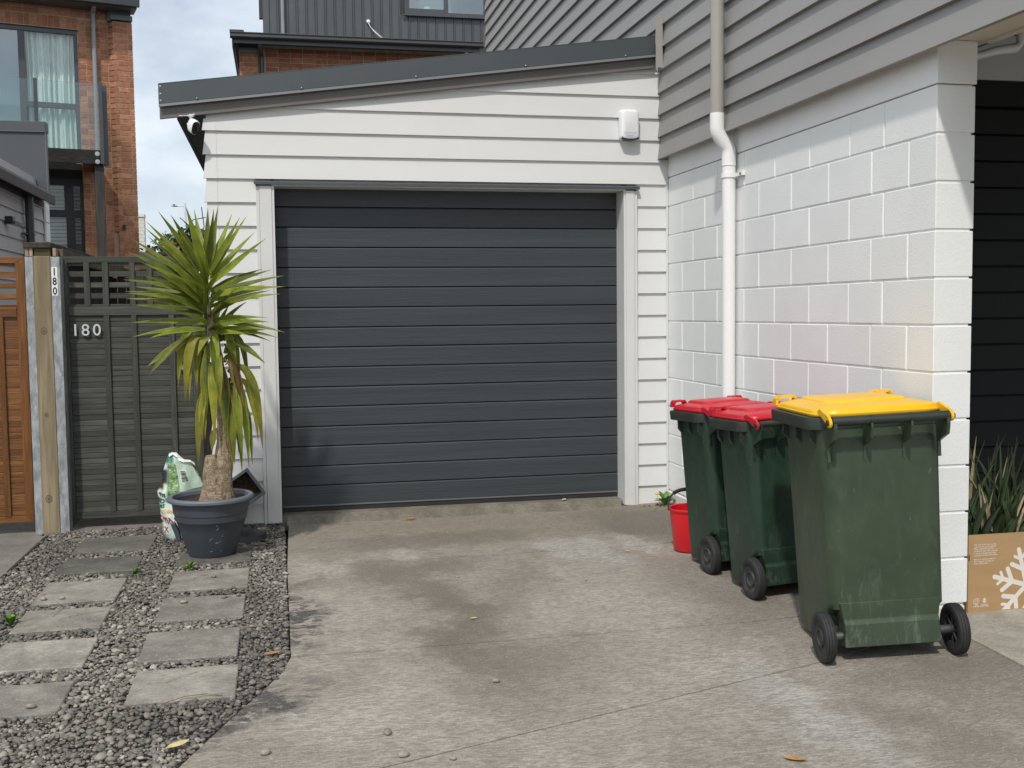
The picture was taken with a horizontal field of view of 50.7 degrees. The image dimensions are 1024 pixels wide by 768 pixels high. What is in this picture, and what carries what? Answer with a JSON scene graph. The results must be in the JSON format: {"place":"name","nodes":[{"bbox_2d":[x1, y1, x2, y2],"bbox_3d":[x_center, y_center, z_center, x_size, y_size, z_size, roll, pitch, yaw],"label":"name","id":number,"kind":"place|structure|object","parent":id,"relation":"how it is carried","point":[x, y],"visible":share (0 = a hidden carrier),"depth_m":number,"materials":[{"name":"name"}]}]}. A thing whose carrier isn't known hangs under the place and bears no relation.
{"place":"outdoors","nodes":[
{"label":"outdoors","id":0,"kind":"place"},
{"bbox_2d":[0,499,73,581],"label":"concrete path","id":1,"kind":"structure","parent":0,"point":[19,541],"depth_m":6.66,"materials":[{"name":"concrete"}]},
{"bbox_2d":[24,256,72,534],"bbox_3d":[-2.971,0.083,6.944,0.206,1.792,0.121,-1,4,-12],"label":"gate post","id":2,"kind":"object","parent":1,"relation":"on","point":[45,303],"visible":0.92,"depth_m":6.89,"materials":[{"name":"brown wood"}]},
{"bbox_2d":[0,257,34,522],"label":"timber gate","id":3,"kind":"structure","parent":2,"relation":"attached to","point":[13,323],"depth_m":6.87,"materials":[{"name":"wood"}]},
{"bbox_2d":[62,257,204,518],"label":"timber gate","id":4,"kind":"structure","parent":2,"relation":"attached to","point":[109,431],"depth_m":7.10,"materials":[{"name":"wood"}]},
{"bbox_2d":[23,242,128,496],"bbox_3d":[-3.325,-0.079,8.529,0.222,1.852,3.301,-1,4,-12],"label":"capped fence","id":5,"kind":"object","parent":1,"relation":"on","point":[32,249],"visible":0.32,"depth_m":8.01,"materials":[{"name":"grey wood"}]},
{"bbox_2d":[72,493,162,530],"bbox_3d":[-2.566,0.949,7.829,0.935,0.106,1.474,-1,4,-12],"label":"path strip","id":6,"kind":"object","parent":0,"point":[114,523],"visible":0.14,"depth_m":7.27,"materials":[{"name":"grey concrete"}]},
{"bbox_2d":[0,523,291,767],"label":"gravel","id":7,"kind":"structure","parent":0,"point":[74,700],"depth_m":4.42,"materials":[{"name":"grey gravel"}]},
{"bbox_2d":[0,613,19,625],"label":"weed","id":8,"kind":"object","parent":7,"relation":"on","point":[10,619],"visible":1,"depth_m":4.86,"materials":[{"name":"green plant"}]},
{"bbox_2d":[129,567,138,573],"bbox_3d":[-2.026,1.004,5.812,0.055,0.042,0.059,-4,5,-44],"label":"weed","id":9,"kind":"object","parent":7,"relation":"on","point":[134,571],"visible":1,"depth_m":5.80,"materials":[{"name":"green plant"}]},
{"bbox_2d":[0,532,289,767],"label":"paving slabs","id":10,"kind":"object","parent":7,"relation":"on","point":[150,687],"visible":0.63,"depth_m":4.58,"materials":[{"name":"stone"}]},
{"bbox_2d":[26,703,36,708],"bbox_3d":[-1.691,1.132,3.803,0.037,0.020,0.028,-1,4,-12],"label":"pebble","id":11,"kind":"object","parent":10,"relation":"on","point":[30,705],"visible":1,"depth_m":3.79,"materials":[{"name":"grey stone"}]},
{"bbox_2d":[181,560,195,569],"bbox_3d":[-1.766,0.991,5.894,0.086,0.053,0.074,-1,4,-12],"label":"weed","id":12,"kind":"object","parent":10,"relation":"on","point":[189,565],"visible":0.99,"depth_m":5.90,"materials":[{"name":"green plant"}]},
{"bbox_2d":[166,488,253,557],"bbox_3d":[-1.731,0.806,6.228,0.487,0.344,0.487,-1,4,-12],"label":"plant pot","id":13,"kind":"object","parent":10,"relation":"on","point":[209,529],"visible":0.91,"depth_m":6.08,"materials":[{"name":"plastic"}]},
{"bbox_2d":[126,208,284,500],"bbox_3d":[-1.700,-0.151,6.149,0.704,1.726,0.786,3,5,44],"label":"yucca","id":14,"kind":"object","parent":13,"relation":"on","point":[221,397],"visible":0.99,"depth_m":6.13,"materials":[{"name":"green plant"}]},
{"bbox_2d":[166,739,188,747],"bbox_3d":[-1.068,1.150,3.453,0.036,0.004,0.085,2,4,32],"label":"fallen leaf","id":15,"kind":"object","parent":7,"relation":"on","point":[177,743],"visible":1,"depth_m":3.46,"materials":[{"name":"beige plant"}]},
{"bbox_2d":[157,452,201,540],"bbox_3d":[-2.045,0.691,6.697,0.289,0.550,0.240,-1,4,-12],"label":"potting mix bag","id":16,"kind":"object","parent":7,"relation":"on","point":[180,473],"visible":0.66,"depth_m":6.62,"materials":[{"name":"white plastic"}]},
{"bbox_2d":[232,468,265,504],"bbox_3d":[-1.819,0.733,6.944,0.468,0.405,0.190,-1,4,-12],"label":"planter trough","id":17,"kind":"object","parent":7,"relation":"on","point":[245,479],"visible":0.38,"depth_m":6.96,"materials":[{"name":"plastic"}]},
{"bbox_2d":[239,528,266,545],"bbox_3d":[-1.711,0.939,6.699,0.380,0.052,0.380,-1,4,-12],"label":"pot saucer","id":18,"kind":"object","parent":7,"relation":"on","point":[248,536],"visible":0.36,"depth_m":6.63,"materials":[{"name":"grey plastic"}]},
{"bbox_2d":[34,503,667,724],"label":"leaf litter","id":19,"kind":"object","parent":7,"relation":"on","point":[218,630],"visible":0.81,"depth_m":4.70,"materials":[{"name":"brown plant"}]},
{"bbox_2d":[3,326,290,657],"bbox_3d":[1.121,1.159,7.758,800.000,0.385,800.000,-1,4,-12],"label":"ground","id":20,"kind":"structure","parent":0,"point":[75,521],"depth_m":7.25,"materials":[{"name":"grey concrete"}]},
{"bbox_2d":[0,120,54,461],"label":"neighbour house","id":21,"kind":"structure","parent":20,"relation":"on","point":[26,196],"depth_m":11.26,"materials":[{"name":"grey wood"}]},
{"bbox_2d":[0,0,139,348],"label":"brick townhouse","id":22,"kind":"structure","parent":20,"relation":"on","point":[44,54],"depth_m":17.06,"materials":[{"name":"brown brick"}]},
{"bbox_2d":[0,24,80,148],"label":"window","id":23,"kind":"structure","parent":22,"relation":"in","point":[51,54],"depth_m":16.93,"materials":[{"name":"clear glass"}]},
{"bbox_2d":[48,178,84,252],"bbox_3d":[-7.342,-2.282,17.108,1.118,2.000,0.220,-3,4,-26],"label":"window","id":24,"kind":"structure","parent":22,"relation":"in","point":[67,228],"depth_m":17.16,"materials":[{"name":"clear glass"}]},
{"bbox_2d":[138,214,145,251],"bbox_3d":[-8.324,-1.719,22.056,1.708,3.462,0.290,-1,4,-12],"label":"white building","id":25,"kind":"structure","parent":20,"relation":"on","point":[142,229],"depth_m":22.02,"materials":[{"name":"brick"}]},
{"bbox_2d":[108,276,212,467],"bbox_3d":[-3.086,-0.114,9.873,1.074,1.739,0.073,-1,4,-12],"label":"paling fence","id":26,"kind":"object","parent":20,"relation":"on","point":[207,448],"visible":0.06,"depth_m":9.77,"materials":[{"name":"grey wood"}]},
{"bbox_2d":[135,248,192,433],"bbox_3d":[-3.260,-0.261,10.110,0.500,2.005,0.180,-1,4,-12],"label":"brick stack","id":27,"kind":"object","parent":20,"relation":"on","point":[143,268],"visible":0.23,"depth_m":9.97,"materials":[{"name":"brick"}]},
{"bbox_2d":[139,207,207,374],"bbox_3d":[-3.097,-0.570,10.239,1.103,2.401,3.099,-1,4,-12],"label":"climbing shrub","id":28,"kind":"object","parent":20,"relation":"on","point":[171,237],"visible":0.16,"depth_m":11.09,"materials":[{"name":"green plant"}]},
{"bbox_2d":[172,203,186,227],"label":"street lamp","id":29,"kind":"object","parent":20,"relation":"on","point":[184,206],"visible":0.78,"depth_m":45.00,"materials":[{"name":"white metal"}]},
{"bbox_2d":[229,0,485,75],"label":"brick townhouse","id":30,"kind":"structure","parent":20,"relation":"on","point":[300,34],"depth_m":21.37,"materials":[{"name":"grey metal"}]},
{"bbox_2d":[366,20,382,37],"bbox_3d":[-2.735,-7.107,21.698,0.373,0.405,0.063,-1,4,-2],"label":"cable outlet","id":31,"kind":"object","parent":30,"relation":"attached to","point":[368,21],"visible":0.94,"depth_m":21.67,"materials":[{"name":"white plastic"}]},
{"bbox_2d":[402,0,485,18],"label":"window","id":32,"kind":"structure","parent":30,"relation":"in","point":[469,9],"depth_m":22.39,"materials":[{"name":"clear glass"}]},
{"bbox_2d":[158,17,668,530],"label":"garage","id":33,"kind":"structure","parent":20,"relation":"on","point":[462,307],"depth_m":7.38,"materials":[{"name":"white wood"}]},
{"bbox_2d":[187,115,199,134],"bbox_3d":[-2.006,-1.626,6.789,0.116,0.121,0.058,3,5,44],"label":"security camera","id":34,"kind":"object","parent":33,"relation":"attached to","point":[193,126],"visible":1,"depth_m":6.76,"materials":[{"name":"white plastic"}]},
{"bbox_2d":[274,189,616,512],"bbox_3d":[-0.409,-0.248,7.480,2.360,2.176,0.048,-1,4,-12],"label":"garage door","id":35,"kind":"structure","parent":33,"relation":"in","point":[435,347],"depth_m":7.45,"materials":[{"name":"metal"}]},
{"bbox_2d":[618,109,638,140],"bbox_3d":[0.806,-1.780,7.444,0.136,0.214,0.068,-1,4,-12],"label":"alarm siren","id":36,"kind":"object","parent":33,"relation":"attached to","point":[628,124],"visible":1,"depth_m":7.41,"materials":[{"name":"white plastic"}]},
{"bbox_2d":[484,0,1023,619],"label":"house","id":37,"kind":"structure","parent":20,"relation":"on","point":[844,196],"depth_m":5.59,"materials":[{"name":"white brick"}]},
{"bbox_2d":[966,394,1023,420],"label":"door panel","id":38,"kind":"structure","parent":37,"relation":"in","point":[1003,406],"depth_m":5.68,"materials":[{"name":"black wood"}]},
{"bbox_2d":[966,445,1023,471],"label":"door panel","id":39,"kind":"structure","parent":37,"relation":"in","point":[987,452],"depth_m":5.70,"materials":[{"name":"black wood"}]},
{"bbox_2d":[967,368,1023,394],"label":"door panel","id":40,"kind":"structure","parent":37,"relation":"in","point":[985,381],"depth_m":5.67,"materials":[{"name":"black wood"}]},
{"bbox_2d":[968,318,1023,343],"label":"door panel","id":41,"kind":"structure","parent":37,"relation":"in","point":[983,330],"depth_m":5.66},
{"bbox_2d":[970,470,1021,497],"bbox_3d":[3.426,0.505,5.919,3.435,0.131,0.042,-1,4,-12],"label":"door panel","id":42,"kind":"structure","parent":37,"relation":"in","point":[982,474],"depth_m":5.71,"materials":[{"name":"black wood"}]},
{"bbox_2d":[969,266,1023,291],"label":"door panel","id":43,"kind":"structure","parent":37,"relation":"in","point":[984,278],"depth_m":5.64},
{"bbox_2d":[969,419,1023,446],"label":"door panel","id":44,"kind":"structure","parent":37,"relation":"in","point":[988,431],"depth_m":5.69,"materials":[{"name":"black wood"}]},
{"bbox_2d":[970,161,1023,187],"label":"door panel","id":45,"kind":"structure","parent":37,"relation":"in","point":[987,174],"depth_m":5.60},
{"bbox_2d":[970,214,1023,239],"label":"door panel","id":46,"kind":"structure","parent":37,"relation":"in","point":[985,226],"depth_m":5.62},
{"bbox_2d":[971,134,1023,161],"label":"door panel","id":47,"kind":"structure","parent":37,"relation":"in","point":[996,148],"depth_m":5.59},
{"bbox_2d":[971,292,1023,317],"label":"door panel","id":48,"kind":"structure","parent":37,"relation":"in","point":[984,304],"depth_m":5.65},
{"bbox_2d":[971,343,1023,369],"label":"door panel","id":49,"kind":"structure","parent":37,"relation":"in","point":[1005,355],"depth_m":5.67,"materials":[{"name":"black wood"}]},
{"bbox_2d":[971,496,1023,522],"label":"door panel","id":50,"kind":"structure","parent":37,"relation":"in","point":[1005,496],"depth_m":5.72,"materials":[{"name":"black wood"}]},
{"bbox_2d":[972,108,1023,135],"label":"door panel","id":51,"kind":"structure","parent":37,"relation":"in","point":[988,121],"depth_m":5.58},
{"bbox_2d":[972,240,1023,265],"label":"door panel","id":52,"kind":"structure","parent":37,"relation":"in","point":[985,252],"depth_m":5.63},
{"bbox_2d":[973,188,1023,213],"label":"door panel","id":53,"kind":"structure","parent":37,"relation":"in","point":[986,200],"depth_m":5.61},
{"bbox_2d":[77,0,262,272],"label":"sky","id":54,"kind":"structure","parent":0,"point":[173,40],"materials":[{"name":"white"}]},
{"bbox_2d":[179,502,1023,767],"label":"driveway","id":55,"kind":"structure","parent":0,"point":[652,647],"depth_m":4.16,"materials":[{"name":"grey concrete"}]},
{"bbox_2d":[260,748,270,755],"bbox_3d":[-0.779,1.162,3.418,0.035,0.020,0.033,-1,4,-12],"label":"pebble","id":56,"kind":"object","parent":55,"relation":"on","point":[265,751],"visible":1,"depth_m":3.41,"materials":[{"name":"white stone"}]},
{"bbox_2d":[383,728,391,735],"bbox_3d":[-0.411,1.148,3.571,0.028,0.019,0.036,-1,4,-12],"label":"pebble","id":57,"kind":"object","parent":55,"relation":"on","point":[387,731],"visible":1,"depth_m":3.56,"materials":[{"name":"grey stone"}]},
{"bbox_2d":[398,750,409,757],"bbox_3d":[-0.339,1.159,3.387,0.038,0.020,0.032,-1,4,-12],"label":"pebble","id":58,"kind":"object","parent":55,"relation":"on","point":[403,754],"visible":1,"depth_m":3.38,"materials":[{"name":"white stone"}]},
{"bbox_2d":[655,491,674,504],"bbox_3d":[1.072,0.800,7.570,0.176,0.093,0.154,-1,4,-12],"label":"weed","id":59,"kind":"object","parent":55,"relation":"on","point":[665,496],"visible":0.85,"depth_m":7.57,"materials":[{"name":"green plant"}]},
{"bbox_2d":[667,487,690,552],"bbox_3d":[1.031,0.779,6.207,0.285,0.343,0.272,-1,4,-12],"label":"bucket","id":60,"kind":"object","parent":55,"relation":"on","point":[680,525],"visible":0.44,"depth_m":6.14,"materials":[{"name":"plastic"}]},
{"bbox_2d":[670,395,771,573],"bbox_3d":[1.170,0.529,5.853,0.456,0.898,0.524,-4,3,-16],"label":"wheelie bin","id":61,"kind":"object","parent":55,"relation":"on","point":[705,495],"visible":0.45,"depth_m":5.71,"materials":[{"name":"plastic"}]},
{"bbox_2d":[708,401,797,599],"bbox_3d":[1.289,0.558,5.343,0.456,0.904,0.524,-4,3,-15],"label":"wheelie bin","id":62,"kind":"object","parent":55,"relation":"on","point":[752,438],"visible":0.55,"depth_m":5.17,"materials":[{"name":"plastic"}]},
{"bbox_2d":[784,756,805,759],"bbox_3d":[0.871,1.151,3.325,0.070,0.004,0.029,0,4,11],"label":"fallen leaf","id":63,"kind":"object","parent":55,"relation":"on","point":[795,757],"visible":1,"depth_m":3.33,"materials":[{"name":"orange plant"}]},
{"bbox_2d":[771,389,970,663],"bbox_3d":[1.452,0.559,4.480,0.566,1.018,0.732,-3,3,-2],"label":"wheelie bin","id":64,"kind":"object","parent":55,"relation":"on","point":[864,472],"visible":1,"depth_m":4.22,"materials":[{"name":"plastic"}]},
{"bbox_2d":[965,435,1023,534],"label":"strappy plant","id":65,"kind":"object","parent":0,"point":[986,516],"visible":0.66,"depth_m":4.86,"materials":[{"name":"green plant"}]},
{"bbox_2d":[966,609,1023,665],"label":"apron slab","id":66,"kind":"structure","parent":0,"point":[1001,632],"depth_m":4.52,"materials":[{"name":"grey concrete"}]},
{"bbox_2d":[961,523,1023,612],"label":"cardboard box","id":67,"kind":"object","parent":66,"relation":"on","point":[995,571],"visible":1,"depth_m":4.81,"materials":[{"name":"cardboard"}]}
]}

